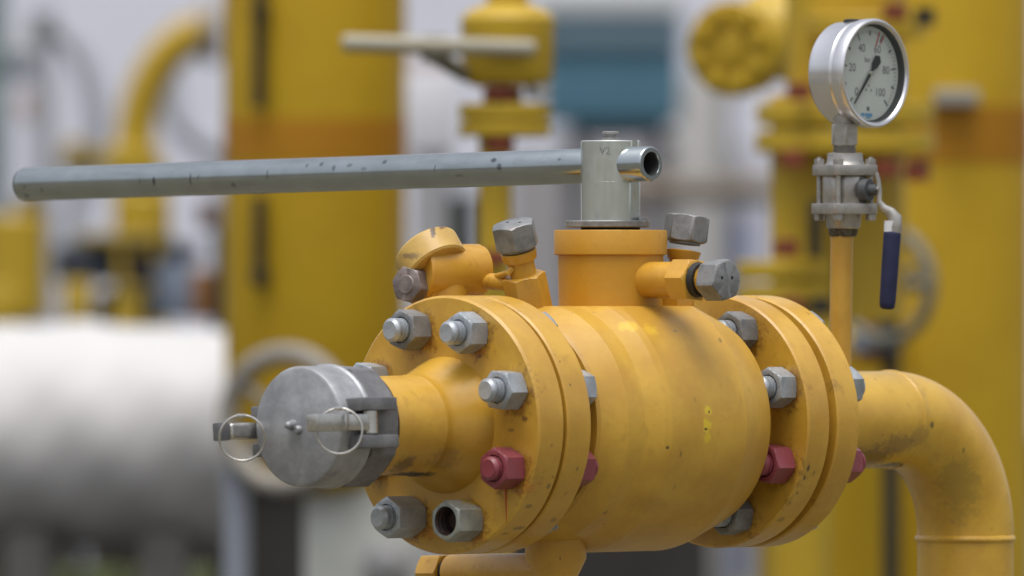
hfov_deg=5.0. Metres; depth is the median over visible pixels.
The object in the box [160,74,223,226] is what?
grey hose
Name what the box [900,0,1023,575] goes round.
filter vessel
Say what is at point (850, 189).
gauge valve
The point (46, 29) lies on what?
grey hose
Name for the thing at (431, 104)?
white junction box
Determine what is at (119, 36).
warehouse
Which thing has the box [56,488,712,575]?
wall
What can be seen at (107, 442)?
insulated pipe
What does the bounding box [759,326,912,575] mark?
tank
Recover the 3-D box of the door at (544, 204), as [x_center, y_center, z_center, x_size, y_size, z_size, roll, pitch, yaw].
[0.173,0.108,39.980,0.395,1.164,0.060,0,0,0]
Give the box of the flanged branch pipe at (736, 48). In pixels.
[688,0,784,96]
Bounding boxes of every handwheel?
[217,344,331,575]
[852,228,936,575]
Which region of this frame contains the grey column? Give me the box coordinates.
[674,75,733,575]
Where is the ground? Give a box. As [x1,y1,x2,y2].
[750,547,758,575]
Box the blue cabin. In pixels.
[537,0,684,261]
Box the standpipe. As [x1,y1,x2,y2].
[828,229,857,366]
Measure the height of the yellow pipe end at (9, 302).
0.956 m
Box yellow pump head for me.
[55,196,200,566]
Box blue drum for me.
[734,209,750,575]
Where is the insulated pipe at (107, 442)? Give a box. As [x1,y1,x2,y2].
[0,321,229,575]
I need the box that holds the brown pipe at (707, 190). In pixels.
[640,177,769,202]
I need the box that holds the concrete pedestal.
[304,488,417,575]
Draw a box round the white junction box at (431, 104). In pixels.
[406,57,456,560]
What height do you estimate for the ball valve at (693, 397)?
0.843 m
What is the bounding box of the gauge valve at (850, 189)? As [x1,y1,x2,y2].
[812,153,901,309]
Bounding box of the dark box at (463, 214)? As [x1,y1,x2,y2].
[449,190,477,243]
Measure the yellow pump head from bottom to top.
1.113 m
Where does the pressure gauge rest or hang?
on the gauge valve at (850, 189)
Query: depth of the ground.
30.68 m
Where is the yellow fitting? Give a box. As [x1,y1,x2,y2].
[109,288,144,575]
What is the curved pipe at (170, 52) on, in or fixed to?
on the asphalt pad
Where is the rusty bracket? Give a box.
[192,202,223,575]
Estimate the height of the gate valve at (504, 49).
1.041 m
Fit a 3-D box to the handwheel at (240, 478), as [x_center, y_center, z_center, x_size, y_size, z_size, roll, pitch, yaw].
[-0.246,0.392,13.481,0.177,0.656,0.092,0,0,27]
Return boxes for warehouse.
[7,0,784,329]
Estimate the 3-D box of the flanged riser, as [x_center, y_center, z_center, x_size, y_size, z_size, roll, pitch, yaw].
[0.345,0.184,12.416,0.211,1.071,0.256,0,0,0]
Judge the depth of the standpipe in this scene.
9.33 m
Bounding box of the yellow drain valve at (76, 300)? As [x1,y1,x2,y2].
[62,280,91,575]
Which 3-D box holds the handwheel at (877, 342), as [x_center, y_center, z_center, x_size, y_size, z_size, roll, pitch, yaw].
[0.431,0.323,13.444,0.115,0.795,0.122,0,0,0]
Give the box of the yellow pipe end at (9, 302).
[0,282,18,575]
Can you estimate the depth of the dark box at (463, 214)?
23.95 m
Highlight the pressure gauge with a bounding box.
[808,19,908,152]
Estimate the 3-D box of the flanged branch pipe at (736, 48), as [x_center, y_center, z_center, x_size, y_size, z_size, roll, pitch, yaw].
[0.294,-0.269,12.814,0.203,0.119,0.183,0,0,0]
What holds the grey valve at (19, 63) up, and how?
on the asphalt pad
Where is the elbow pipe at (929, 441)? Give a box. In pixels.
[740,295,1015,575]
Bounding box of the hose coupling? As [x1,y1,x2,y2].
[213,364,399,488]
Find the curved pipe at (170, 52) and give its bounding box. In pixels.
[100,0,220,327]
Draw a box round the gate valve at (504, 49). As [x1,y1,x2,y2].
[342,0,553,553]
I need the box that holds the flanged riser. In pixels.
[737,0,934,575]
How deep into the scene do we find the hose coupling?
8.88 m
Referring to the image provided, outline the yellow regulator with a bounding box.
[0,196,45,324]
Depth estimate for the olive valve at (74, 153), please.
18.69 m
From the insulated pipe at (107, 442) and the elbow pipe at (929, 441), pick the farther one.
the insulated pipe at (107, 442)
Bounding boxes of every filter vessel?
[223,0,406,496]
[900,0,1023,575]
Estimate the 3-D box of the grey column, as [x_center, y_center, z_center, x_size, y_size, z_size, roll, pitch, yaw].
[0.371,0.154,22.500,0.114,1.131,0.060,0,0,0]
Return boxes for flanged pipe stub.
[363,295,562,553]
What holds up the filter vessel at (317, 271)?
on the concrete pedestal
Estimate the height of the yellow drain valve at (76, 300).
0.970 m
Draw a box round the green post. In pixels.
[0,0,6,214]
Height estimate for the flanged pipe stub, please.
0.200 m
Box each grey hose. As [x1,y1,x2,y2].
[28,12,107,324]
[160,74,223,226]
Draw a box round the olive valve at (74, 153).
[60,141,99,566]
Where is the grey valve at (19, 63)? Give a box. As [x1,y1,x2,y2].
[7,30,55,566]
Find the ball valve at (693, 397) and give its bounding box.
[13,131,865,575]
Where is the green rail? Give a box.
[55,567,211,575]
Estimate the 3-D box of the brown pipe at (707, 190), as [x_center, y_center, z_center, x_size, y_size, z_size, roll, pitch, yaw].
[0.333,0.265,20.000,0.287,0.910,0.045,0,0,0]

